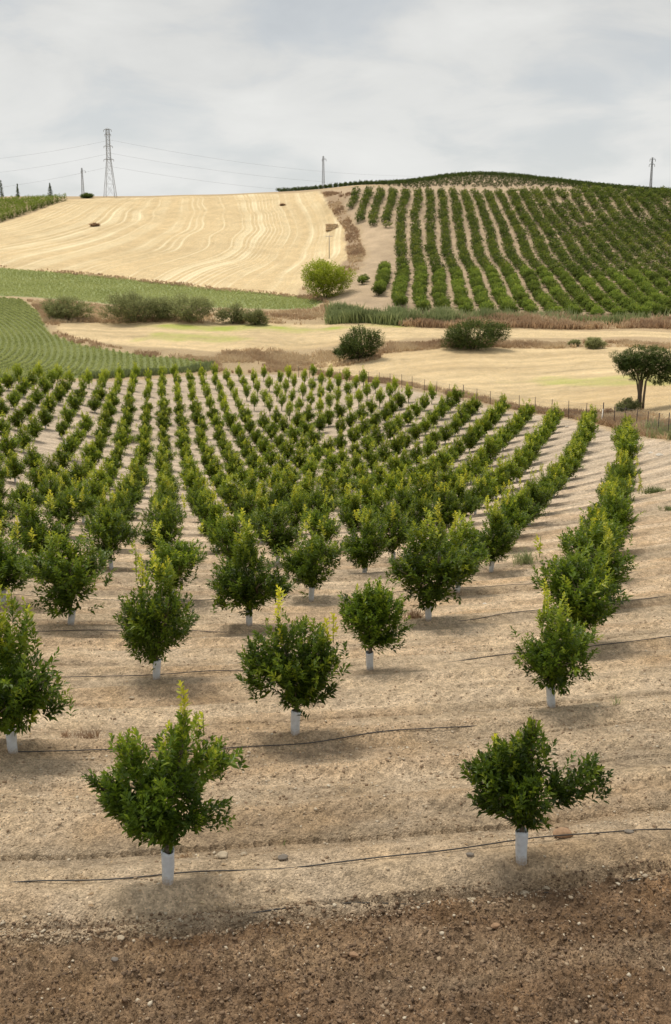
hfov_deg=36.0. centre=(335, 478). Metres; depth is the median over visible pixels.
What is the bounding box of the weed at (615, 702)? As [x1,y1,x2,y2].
[613,694,621,704]
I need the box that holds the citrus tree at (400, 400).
[391,386,406,409]
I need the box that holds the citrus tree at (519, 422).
[510,411,525,430]
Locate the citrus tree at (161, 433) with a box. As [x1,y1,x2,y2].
[155,424,170,442]
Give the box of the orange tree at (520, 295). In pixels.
[515,292,531,302]
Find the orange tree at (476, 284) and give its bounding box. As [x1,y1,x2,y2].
[470,281,484,288]
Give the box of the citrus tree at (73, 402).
[63,390,85,412]
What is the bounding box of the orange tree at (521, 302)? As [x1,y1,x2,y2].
[517,297,531,307]
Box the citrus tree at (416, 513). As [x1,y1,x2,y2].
[402,493,439,543]
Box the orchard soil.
[0,373,670,1023]
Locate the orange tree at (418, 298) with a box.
[413,295,429,303]
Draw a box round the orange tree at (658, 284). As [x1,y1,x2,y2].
[655,279,668,286]
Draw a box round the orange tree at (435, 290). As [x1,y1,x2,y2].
[429,287,445,298]
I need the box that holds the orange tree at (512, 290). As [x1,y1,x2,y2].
[510,285,524,293]
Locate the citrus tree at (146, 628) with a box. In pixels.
[112,540,199,679]
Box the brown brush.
[398,309,670,329]
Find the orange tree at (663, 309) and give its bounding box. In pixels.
[654,305,670,316]
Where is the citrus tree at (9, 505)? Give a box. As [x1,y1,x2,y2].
[0,493,17,536]
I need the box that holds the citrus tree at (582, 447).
[566,431,588,453]
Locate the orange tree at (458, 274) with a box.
[450,271,462,279]
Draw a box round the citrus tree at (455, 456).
[442,441,459,467]
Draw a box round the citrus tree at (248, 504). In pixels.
[231,484,258,515]
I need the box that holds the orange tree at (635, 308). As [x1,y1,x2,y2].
[629,303,646,314]
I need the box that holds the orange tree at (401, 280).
[392,278,407,284]
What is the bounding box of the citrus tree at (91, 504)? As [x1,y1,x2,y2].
[62,477,97,523]
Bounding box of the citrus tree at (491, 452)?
[475,434,499,466]
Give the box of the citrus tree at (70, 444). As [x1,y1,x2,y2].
[55,430,80,455]
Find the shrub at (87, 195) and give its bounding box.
[79,192,94,197]
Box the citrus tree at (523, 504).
[497,478,546,536]
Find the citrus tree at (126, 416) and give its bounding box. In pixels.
[120,406,133,426]
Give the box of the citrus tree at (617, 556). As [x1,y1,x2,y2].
[555,511,638,589]
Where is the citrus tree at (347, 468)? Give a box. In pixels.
[336,457,353,479]
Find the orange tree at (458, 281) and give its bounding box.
[451,279,464,285]
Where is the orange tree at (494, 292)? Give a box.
[491,287,505,296]
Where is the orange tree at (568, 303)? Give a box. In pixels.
[563,301,579,310]
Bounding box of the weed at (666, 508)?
[658,505,670,510]
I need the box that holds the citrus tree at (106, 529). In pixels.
[78,503,142,569]
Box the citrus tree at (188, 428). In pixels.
[173,420,190,437]
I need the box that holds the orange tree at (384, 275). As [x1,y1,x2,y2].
[375,273,389,280]
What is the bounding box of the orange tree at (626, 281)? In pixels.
[620,279,633,285]
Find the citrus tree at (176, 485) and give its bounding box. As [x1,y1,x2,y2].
[150,468,182,494]
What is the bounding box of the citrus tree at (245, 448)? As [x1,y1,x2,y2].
[239,436,257,459]
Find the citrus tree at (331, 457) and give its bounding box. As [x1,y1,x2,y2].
[319,446,340,473]
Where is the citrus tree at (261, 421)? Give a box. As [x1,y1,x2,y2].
[255,409,269,429]
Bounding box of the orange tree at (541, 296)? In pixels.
[535,295,551,303]
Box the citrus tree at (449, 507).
[427,474,465,530]
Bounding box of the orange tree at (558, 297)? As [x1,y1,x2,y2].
[554,295,568,303]
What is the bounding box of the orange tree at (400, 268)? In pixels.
[396,265,408,270]
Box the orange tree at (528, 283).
[526,279,540,285]
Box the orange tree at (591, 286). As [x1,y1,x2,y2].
[585,284,599,294]
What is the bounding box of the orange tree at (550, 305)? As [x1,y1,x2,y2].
[543,302,561,311]
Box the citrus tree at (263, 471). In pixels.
[253,455,272,482]
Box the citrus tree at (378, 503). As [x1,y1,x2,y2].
[361,483,392,518]
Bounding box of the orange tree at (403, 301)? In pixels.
[393,294,408,305]
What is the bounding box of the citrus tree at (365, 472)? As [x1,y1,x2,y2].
[351,460,378,489]
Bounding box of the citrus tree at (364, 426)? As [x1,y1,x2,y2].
[354,414,372,436]
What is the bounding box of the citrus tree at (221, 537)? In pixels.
[206,507,259,567]
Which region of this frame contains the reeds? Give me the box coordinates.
[323,300,670,325]
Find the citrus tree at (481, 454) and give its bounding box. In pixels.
[476,445,493,468]
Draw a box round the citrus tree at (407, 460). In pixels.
[399,447,416,469]
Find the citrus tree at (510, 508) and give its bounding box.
[484,486,535,538]
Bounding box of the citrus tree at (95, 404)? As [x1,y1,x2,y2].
[85,392,102,412]
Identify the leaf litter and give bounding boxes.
[175,852,192,858]
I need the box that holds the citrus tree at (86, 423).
[76,410,94,435]
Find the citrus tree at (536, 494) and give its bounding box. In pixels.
[506,477,552,525]
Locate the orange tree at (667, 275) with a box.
[662,270,670,278]
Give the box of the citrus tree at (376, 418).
[367,407,381,428]
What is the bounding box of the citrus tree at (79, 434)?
[70,423,86,443]
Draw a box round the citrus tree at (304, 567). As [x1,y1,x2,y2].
[276,514,351,601]
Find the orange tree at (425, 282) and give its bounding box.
[412,279,428,285]
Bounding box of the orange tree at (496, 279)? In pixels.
[489,277,504,284]
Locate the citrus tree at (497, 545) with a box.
[460,495,520,572]
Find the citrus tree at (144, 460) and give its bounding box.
[129,446,149,467]
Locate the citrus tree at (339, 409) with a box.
[334,400,348,418]
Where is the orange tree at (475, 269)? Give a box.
[467,267,482,274]
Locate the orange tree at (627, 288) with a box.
[622,284,639,293]
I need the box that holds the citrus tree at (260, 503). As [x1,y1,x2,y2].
[241,488,270,542]
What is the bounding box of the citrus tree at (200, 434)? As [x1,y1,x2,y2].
[192,426,208,448]
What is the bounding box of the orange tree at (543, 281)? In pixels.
[540,275,554,285]
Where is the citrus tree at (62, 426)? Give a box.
[55,415,70,438]
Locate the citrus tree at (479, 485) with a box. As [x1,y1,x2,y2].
[461,475,493,514]
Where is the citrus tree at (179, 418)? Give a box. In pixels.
[173,410,189,427]
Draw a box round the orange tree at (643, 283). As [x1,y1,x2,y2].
[638,281,649,290]
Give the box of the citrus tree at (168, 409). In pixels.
[154,400,173,418]
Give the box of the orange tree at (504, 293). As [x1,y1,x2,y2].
[494,292,512,300]
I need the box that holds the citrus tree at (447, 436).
[438,419,454,442]
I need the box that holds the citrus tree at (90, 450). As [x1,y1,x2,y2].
[79,439,104,465]
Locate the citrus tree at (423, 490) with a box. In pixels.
[406,470,437,503]
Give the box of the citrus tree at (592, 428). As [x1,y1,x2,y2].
[575,413,598,435]
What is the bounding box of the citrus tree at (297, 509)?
[276,484,312,533]
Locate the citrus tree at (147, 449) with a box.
[133,434,155,460]
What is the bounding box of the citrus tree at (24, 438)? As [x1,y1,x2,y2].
[13,422,35,451]
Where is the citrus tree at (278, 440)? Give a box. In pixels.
[271,428,287,451]
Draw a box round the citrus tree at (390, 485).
[376,468,403,504]
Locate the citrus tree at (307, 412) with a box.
[300,402,315,422]
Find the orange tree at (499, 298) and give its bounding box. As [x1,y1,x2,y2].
[495,295,508,303]
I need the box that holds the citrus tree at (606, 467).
[601,462,636,491]
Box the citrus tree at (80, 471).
[65,454,89,488]
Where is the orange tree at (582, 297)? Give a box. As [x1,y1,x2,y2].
[576,294,590,305]
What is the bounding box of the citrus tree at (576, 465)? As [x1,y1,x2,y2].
[558,444,586,480]
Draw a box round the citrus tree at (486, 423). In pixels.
[480,411,492,436]
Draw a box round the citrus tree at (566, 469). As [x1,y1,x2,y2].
[546,452,573,478]
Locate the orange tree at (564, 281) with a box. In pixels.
[562,276,575,284]
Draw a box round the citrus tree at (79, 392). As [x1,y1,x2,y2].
[71,384,87,402]
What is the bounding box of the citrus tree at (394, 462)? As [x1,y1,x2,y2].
[383,452,406,477]
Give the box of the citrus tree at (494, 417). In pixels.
[481,403,500,427]
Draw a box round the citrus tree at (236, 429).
[227,416,245,439]
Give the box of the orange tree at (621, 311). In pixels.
[612,307,627,317]
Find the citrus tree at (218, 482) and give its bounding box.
[210,465,230,491]
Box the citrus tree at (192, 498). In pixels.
[184,478,213,520]
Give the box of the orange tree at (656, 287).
[644,285,661,291]
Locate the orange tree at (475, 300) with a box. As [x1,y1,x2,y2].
[473,295,486,303]
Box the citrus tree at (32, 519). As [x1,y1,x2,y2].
[4,487,74,560]
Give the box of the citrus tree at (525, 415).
[513,406,532,423]
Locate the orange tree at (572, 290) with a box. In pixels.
[568,287,579,293]
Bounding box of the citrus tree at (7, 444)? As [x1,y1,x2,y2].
[0,427,22,460]
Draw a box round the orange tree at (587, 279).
[581,277,596,283]
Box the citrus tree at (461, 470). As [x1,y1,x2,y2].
[451,460,473,487]
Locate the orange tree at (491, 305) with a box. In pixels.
[479,301,497,310]
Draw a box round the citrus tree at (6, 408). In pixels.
[0,396,12,418]
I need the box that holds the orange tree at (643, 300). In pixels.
[638,295,654,304]
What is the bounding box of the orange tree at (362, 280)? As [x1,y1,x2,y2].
[356,275,366,283]
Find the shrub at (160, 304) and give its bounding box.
[146,295,175,320]
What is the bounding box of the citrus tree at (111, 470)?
[102,459,120,487]
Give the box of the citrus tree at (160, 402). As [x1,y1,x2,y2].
[156,393,169,410]
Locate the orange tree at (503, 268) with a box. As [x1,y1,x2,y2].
[500,264,513,271]
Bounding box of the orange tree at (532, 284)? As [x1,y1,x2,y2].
[525,281,540,289]
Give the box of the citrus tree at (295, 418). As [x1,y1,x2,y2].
[290,408,303,427]
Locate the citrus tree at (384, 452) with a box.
[373,437,395,463]
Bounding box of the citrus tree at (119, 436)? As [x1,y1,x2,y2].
[109,425,133,450]
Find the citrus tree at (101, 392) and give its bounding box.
[91,381,107,401]
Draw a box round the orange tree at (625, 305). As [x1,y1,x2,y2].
[622,300,634,309]
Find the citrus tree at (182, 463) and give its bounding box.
[178,452,198,470]
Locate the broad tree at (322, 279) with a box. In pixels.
[300,257,355,297]
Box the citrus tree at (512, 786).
[458,715,613,865]
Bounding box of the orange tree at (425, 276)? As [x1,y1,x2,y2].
[418,272,428,281]
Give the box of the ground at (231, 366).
[0,184,670,439]
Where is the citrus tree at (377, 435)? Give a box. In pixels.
[366,422,387,448]
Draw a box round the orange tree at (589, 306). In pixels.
[585,301,598,312]
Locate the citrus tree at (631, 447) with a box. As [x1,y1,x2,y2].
[611,428,643,459]
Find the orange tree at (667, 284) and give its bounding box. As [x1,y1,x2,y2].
[659,282,670,290]
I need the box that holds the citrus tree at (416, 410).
[410,397,424,418]
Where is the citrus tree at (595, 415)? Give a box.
[581,404,599,423]
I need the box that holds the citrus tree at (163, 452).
[151,442,177,465]
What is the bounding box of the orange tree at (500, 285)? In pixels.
[490,282,506,289]
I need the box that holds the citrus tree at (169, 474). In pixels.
[152,462,179,484]
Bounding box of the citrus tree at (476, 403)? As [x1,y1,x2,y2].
[467,393,482,413]
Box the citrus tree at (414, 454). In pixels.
[407,439,426,466]
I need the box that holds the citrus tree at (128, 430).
[115,418,131,438]
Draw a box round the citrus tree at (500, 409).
[493,400,506,419]
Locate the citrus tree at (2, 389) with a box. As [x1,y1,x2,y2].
[0,378,5,396]
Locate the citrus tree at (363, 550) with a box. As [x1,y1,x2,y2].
[335,502,396,572]
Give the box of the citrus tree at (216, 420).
[209,412,224,430]
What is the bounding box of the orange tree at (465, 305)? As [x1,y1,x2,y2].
[456,302,474,313]
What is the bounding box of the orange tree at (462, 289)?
[454,287,467,294]
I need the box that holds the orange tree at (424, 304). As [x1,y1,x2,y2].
[415,300,431,311]
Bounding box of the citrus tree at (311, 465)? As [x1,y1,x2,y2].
[299,452,322,478]
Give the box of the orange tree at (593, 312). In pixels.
[590,306,604,314]
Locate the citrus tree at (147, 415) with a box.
[138,407,151,424]
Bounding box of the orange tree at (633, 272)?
[627,269,642,277]
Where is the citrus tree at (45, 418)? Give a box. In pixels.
[35,403,54,428]
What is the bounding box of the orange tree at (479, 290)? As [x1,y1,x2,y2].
[472,287,487,294]
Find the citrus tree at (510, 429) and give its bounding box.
[499,417,520,442]
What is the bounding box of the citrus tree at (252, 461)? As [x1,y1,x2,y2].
[244,447,263,469]
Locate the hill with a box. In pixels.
[323,175,670,317]
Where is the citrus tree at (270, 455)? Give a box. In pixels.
[262,441,281,466]
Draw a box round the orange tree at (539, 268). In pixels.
[534,265,547,275]
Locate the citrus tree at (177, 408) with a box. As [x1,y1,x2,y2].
[172,397,188,417]
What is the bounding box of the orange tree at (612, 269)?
[607,268,621,276]
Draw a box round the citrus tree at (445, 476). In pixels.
[437,457,465,495]
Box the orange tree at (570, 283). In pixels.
[564,281,581,291]
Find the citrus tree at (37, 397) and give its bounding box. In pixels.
[27,384,44,406]
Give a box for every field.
[0,191,348,295]
[0,268,320,377]
[57,321,670,418]
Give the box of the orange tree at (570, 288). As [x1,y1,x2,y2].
[566,283,581,293]
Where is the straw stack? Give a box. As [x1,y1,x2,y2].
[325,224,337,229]
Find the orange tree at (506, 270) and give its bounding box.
[503,268,517,276]
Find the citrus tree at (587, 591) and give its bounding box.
[531,515,633,631]
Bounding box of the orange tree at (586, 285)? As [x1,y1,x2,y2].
[581,281,598,291]
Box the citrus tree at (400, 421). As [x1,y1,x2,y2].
[392,412,405,430]
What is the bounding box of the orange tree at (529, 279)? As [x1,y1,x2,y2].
[525,276,538,284]
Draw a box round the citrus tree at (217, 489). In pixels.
[215,473,236,504]
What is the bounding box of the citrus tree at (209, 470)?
[203,452,224,479]
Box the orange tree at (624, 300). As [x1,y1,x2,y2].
[618,297,635,307]
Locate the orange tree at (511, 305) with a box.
[504,302,520,312]
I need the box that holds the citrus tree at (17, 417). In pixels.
[7,403,27,429]
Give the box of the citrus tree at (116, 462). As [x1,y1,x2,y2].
[103,447,123,476]
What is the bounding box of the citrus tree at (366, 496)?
[350,474,383,508]
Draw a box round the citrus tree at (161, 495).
[147,478,181,514]
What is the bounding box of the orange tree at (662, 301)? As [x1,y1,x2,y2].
[658,297,668,305]
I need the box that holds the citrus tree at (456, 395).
[449,383,464,404]
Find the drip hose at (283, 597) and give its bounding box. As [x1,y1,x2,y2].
[14,571,637,600]
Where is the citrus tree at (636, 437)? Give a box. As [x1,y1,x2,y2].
[617,418,644,441]
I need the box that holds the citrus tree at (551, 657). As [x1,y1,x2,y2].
[510,578,602,707]
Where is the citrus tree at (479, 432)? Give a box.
[465,418,486,442]
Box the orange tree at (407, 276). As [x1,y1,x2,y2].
[394,272,409,280]
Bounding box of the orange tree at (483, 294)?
[473,291,489,298]
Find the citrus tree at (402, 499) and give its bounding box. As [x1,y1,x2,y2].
[387,475,415,516]
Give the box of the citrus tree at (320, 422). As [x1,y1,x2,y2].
[312,410,326,431]
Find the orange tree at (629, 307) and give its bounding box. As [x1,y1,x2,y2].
[625,302,638,312]
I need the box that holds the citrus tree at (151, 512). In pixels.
[140,495,181,531]
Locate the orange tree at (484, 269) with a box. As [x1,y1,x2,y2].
[482,263,496,271]
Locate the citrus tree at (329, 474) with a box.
[315,463,337,487]
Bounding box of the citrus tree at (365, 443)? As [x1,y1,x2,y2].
[359,429,377,452]
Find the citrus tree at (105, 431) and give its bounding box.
[90,417,112,441]
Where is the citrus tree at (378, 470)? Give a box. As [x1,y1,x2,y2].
[369,460,389,488]
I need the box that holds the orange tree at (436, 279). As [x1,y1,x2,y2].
[433,276,445,284]
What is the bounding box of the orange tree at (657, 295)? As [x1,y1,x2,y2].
[651,292,664,301]
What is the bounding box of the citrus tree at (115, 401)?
[105,387,120,407]
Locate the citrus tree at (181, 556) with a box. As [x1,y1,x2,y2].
[140,520,208,592]
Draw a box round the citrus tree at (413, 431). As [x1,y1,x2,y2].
[406,417,423,440]
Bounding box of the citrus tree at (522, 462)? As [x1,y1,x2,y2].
[504,446,528,481]
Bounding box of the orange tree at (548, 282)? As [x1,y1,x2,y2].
[544,279,557,285]
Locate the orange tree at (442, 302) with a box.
[437,299,450,306]
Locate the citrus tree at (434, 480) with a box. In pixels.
[423,467,444,504]
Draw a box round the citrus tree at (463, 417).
[450,404,470,427]
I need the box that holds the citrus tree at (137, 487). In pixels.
[121,470,145,503]
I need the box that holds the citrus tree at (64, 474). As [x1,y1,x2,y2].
[57,464,76,490]
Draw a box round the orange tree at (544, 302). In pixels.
[541,298,556,307]
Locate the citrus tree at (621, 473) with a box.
[600,453,642,487]
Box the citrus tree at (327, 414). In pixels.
[320,405,335,426]
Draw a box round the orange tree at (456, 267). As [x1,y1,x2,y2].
[449,266,462,273]
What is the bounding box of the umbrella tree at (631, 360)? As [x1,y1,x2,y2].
[608,344,670,408]
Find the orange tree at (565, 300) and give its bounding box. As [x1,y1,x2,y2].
[560,297,577,306]
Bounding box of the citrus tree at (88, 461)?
[80,454,96,480]
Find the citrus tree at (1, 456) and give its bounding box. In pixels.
[0,450,5,467]
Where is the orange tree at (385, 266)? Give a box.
[377,265,391,270]
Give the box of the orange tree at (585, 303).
[582,300,595,308]
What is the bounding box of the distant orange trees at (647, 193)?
[275,171,670,273]
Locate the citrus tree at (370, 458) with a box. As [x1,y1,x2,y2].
[361,440,382,472]
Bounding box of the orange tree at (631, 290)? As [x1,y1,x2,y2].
[626,287,638,296]
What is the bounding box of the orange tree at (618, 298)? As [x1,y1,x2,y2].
[614,293,628,303]
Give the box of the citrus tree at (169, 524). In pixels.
[136,493,187,553]
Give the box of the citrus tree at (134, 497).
[109,474,145,510]
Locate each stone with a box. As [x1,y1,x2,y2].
[111,957,117,961]
[117,935,124,940]
[217,851,227,858]
[278,854,287,859]
[349,951,358,956]
[466,852,473,856]
[491,923,499,928]
[553,827,572,837]
[624,829,633,833]
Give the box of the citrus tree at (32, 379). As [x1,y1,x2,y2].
[24,368,38,386]
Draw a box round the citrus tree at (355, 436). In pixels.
[345,421,362,442]
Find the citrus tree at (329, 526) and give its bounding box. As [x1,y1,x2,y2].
[298,490,341,541]
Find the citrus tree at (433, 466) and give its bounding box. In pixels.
[422,454,443,480]
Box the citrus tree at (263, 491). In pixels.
[253,477,273,505]
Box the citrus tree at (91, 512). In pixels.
[79,484,132,532]
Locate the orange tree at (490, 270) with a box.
[485,267,497,274]
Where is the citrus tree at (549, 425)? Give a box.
[538,414,557,438]
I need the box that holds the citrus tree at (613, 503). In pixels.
[579,474,645,538]
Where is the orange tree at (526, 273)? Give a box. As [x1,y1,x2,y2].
[523,270,536,277]
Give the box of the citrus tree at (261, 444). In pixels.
[253,432,273,455]
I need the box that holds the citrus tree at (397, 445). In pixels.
[388,430,407,454]
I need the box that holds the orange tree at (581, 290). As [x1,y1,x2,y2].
[572,288,588,295]
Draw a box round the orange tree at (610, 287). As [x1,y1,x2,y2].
[604,282,620,292]
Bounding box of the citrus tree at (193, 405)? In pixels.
[187,396,203,413]
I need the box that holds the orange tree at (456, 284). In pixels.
[450,282,463,288]
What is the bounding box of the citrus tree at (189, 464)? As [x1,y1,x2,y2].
[177,455,205,484]
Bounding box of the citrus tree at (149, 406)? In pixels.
[140,397,154,413]
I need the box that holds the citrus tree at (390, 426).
[382,415,399,439]
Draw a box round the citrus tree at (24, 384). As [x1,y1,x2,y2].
[14,376,32,397]
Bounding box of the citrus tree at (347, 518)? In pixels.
[336,483,373,539]
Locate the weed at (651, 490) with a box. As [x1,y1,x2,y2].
[637,483,666,494]
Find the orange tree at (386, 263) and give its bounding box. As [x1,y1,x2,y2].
[378,262,391,267]
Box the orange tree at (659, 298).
[655,294,669,302]
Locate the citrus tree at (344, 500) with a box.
[336,482,362,512]
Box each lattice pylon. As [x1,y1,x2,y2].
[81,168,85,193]
[103,129,116,196]
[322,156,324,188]
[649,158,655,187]
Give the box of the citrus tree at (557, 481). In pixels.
[535,463,563,495]
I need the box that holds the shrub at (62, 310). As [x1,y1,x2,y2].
[39,294,96,319]
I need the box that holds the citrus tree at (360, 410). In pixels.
[353,402,369,419]
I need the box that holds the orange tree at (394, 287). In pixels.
[390,284,407,292]
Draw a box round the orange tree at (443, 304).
[438,303,450,308]
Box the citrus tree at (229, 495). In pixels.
[218,472,254,514]
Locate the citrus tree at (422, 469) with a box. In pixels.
[404,455,432,486]
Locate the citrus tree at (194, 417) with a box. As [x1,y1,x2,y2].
[189,405,206,425]
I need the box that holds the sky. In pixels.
[0,0,670,195]
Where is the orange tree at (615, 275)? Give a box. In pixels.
[611,271,626,279]
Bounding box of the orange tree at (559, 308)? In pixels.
[548,306,563,312]
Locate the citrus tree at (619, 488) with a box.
[587,474,634,513]
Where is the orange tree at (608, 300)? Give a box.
[600,297,619,307]
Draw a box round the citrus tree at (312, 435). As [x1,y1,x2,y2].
[303,423,324,448]
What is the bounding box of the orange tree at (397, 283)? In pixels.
[392,282,407,289]
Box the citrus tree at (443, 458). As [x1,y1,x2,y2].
[429,443,453,472]
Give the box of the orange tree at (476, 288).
[471,285,483,292]
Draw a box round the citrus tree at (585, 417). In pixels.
[577,410,595,425]
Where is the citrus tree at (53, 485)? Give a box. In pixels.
[36,467,63,505]
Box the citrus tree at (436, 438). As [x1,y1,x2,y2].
[423,424,442,451]
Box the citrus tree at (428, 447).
[422,435,436,458]
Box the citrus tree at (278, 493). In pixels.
[258,476,290,507]
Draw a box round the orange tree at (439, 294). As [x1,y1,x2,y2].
[432,292,450,302]
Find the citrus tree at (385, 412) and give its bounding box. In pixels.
[377,402,392,422]
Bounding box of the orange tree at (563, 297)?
[557,295,575,305]
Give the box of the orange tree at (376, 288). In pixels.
[371,283,385,295]
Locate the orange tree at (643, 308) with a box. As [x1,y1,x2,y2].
[634,305,652,315]
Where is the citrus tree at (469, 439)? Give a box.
[459,422,478,450]
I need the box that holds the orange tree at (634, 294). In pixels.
[629,290,644,298]
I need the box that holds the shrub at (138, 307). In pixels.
[96,290,168,322]
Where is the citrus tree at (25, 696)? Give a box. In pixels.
[0,584,78,753]
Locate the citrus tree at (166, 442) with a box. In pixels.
[156,435,173,451]
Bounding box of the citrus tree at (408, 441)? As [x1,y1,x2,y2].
[397,427,414,450]
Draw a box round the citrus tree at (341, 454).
[336,444,350,465]
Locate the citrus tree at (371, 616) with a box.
[337,576,415,670]
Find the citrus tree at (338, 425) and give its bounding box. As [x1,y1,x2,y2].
[333,415,346,432]
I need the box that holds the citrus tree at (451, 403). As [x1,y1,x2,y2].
[443,391,456,412]
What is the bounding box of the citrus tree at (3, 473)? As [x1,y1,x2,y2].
[0,460,11,481]
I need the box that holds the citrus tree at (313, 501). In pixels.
[299,474,340,515]
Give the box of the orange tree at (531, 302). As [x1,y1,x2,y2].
[521,299,536,308]
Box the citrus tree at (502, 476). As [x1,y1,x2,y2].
[480,457,514,497]
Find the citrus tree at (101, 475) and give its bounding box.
[85,463,113,495]
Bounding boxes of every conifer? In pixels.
[0,180,4,197]
[47,183,52,196]
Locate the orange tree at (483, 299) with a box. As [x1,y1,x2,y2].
[477,296,491,305]
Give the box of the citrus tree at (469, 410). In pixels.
[460,399,476,417]
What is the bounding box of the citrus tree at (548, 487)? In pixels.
[529,469,557,514]
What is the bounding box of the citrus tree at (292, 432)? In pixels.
[284,420,303,444]
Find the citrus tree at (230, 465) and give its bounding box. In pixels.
[223,450,246,474]
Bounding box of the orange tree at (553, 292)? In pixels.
[548,287,565,296]
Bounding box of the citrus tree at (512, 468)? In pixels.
[497,454,522,489]
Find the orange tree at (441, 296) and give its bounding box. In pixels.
[434,295,451,303]
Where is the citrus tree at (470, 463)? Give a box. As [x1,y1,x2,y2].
[457,451,483,483]
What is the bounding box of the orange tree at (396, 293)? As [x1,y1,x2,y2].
[391,291,408,302]
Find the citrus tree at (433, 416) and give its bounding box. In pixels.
[426,405,443,425]
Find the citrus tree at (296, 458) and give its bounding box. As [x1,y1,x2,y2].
[289,444,308,470]
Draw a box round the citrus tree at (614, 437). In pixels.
[609,421,638,445]
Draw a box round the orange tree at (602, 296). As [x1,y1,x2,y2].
[594,293,612,301]
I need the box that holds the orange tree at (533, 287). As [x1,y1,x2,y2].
[529,284,543,292]
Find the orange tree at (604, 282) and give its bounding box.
[600,279,612,287]
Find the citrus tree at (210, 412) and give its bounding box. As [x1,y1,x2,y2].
[205,403,219,419]
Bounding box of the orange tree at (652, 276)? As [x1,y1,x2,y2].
[649,272,662,280]
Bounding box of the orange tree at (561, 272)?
[557,270,567,277]
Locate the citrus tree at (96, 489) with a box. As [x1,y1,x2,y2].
[82,470,107,509]
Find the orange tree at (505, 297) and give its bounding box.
[498,296,511,305]
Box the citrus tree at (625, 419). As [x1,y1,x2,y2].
[611,414,639,434]
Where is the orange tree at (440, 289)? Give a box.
[431,285,447,292]
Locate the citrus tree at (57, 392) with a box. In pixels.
[49,381,66,404]
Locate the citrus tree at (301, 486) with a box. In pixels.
[291,478,312,504]
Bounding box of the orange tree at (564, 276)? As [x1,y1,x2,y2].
[558,272,570,280]
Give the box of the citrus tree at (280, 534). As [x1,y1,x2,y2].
[247,500,305,564]
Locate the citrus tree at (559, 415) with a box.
[548,402,564,426]
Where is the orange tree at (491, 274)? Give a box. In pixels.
[488,272,500,278]
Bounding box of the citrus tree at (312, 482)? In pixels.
[297,468,319,493]
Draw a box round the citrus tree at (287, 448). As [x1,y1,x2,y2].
[277,436,295,461]
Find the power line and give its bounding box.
[118,141,387,175]
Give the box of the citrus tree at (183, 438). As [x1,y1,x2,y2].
[173,429,191,449]
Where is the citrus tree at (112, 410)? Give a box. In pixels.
[100,396,117,417]
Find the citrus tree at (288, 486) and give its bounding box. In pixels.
[272,468,298,499]
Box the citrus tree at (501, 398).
[493,392,509,413]
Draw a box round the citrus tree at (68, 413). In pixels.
[59,402,77,423]
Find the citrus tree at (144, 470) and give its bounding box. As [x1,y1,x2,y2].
[129,457,148,476]
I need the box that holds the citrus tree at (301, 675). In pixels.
[234,585,352,735]
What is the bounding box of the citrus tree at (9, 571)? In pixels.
[0,510,37,604]
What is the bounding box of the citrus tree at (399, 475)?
[394,464,413,489]
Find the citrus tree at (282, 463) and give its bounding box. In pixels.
[269,452,291,472]
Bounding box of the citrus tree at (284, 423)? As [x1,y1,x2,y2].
[278,413,290,434]
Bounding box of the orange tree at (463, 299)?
[457,297,472,304]
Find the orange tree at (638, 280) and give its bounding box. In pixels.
[633,275,648,285]
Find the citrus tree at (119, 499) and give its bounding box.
[102,482,140,521]
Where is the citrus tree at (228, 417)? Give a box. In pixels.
[222,406,240,427]
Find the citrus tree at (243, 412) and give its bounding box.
[238,403,251,423]
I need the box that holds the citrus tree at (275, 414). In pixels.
[270,405,283,423]
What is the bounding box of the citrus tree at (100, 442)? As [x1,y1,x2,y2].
[91,430,109,453]
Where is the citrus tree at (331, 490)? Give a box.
[315,475,340,500]
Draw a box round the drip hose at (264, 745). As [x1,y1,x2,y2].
[7,725,476,751]
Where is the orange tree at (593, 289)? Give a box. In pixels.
[588,286,604,294]
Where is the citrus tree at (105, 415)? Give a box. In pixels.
[96,408,114,429]
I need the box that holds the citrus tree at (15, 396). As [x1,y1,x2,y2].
[5,384,22,408]
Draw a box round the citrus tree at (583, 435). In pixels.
[570,420,595,451]
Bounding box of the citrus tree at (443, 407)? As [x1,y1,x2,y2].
[436,395,450,418]
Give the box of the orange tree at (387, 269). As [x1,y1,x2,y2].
[381,267,391,275]
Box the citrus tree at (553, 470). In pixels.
[545,461,569,497]
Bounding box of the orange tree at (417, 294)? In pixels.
[412,293,426,303]
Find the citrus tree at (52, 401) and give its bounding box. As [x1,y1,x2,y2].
[40,391,57,414]
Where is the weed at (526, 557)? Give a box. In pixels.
[503,546,542,566]
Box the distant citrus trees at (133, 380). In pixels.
[0,359,436,419]
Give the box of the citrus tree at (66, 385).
[58,374,72,393]
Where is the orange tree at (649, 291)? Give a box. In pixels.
[645,287,659,294]
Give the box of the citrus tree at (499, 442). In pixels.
[484,427,506,458]
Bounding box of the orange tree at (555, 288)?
[549,285,561,292]
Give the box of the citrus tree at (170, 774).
[80,680,248,885]
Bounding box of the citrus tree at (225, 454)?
[220,442,238,465]
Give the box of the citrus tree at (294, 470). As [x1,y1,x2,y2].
[281,462,301,482]
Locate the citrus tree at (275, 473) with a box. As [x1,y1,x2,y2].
[265,464,282,490]
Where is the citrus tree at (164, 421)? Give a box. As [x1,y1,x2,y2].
[154,410,171,431]
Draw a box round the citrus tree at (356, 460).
[348,449,368,476]
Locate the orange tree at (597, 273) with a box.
[591,271,607,279]
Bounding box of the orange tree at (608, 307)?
[604,302,621,312]
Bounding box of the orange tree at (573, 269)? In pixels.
[569,265,582,273]

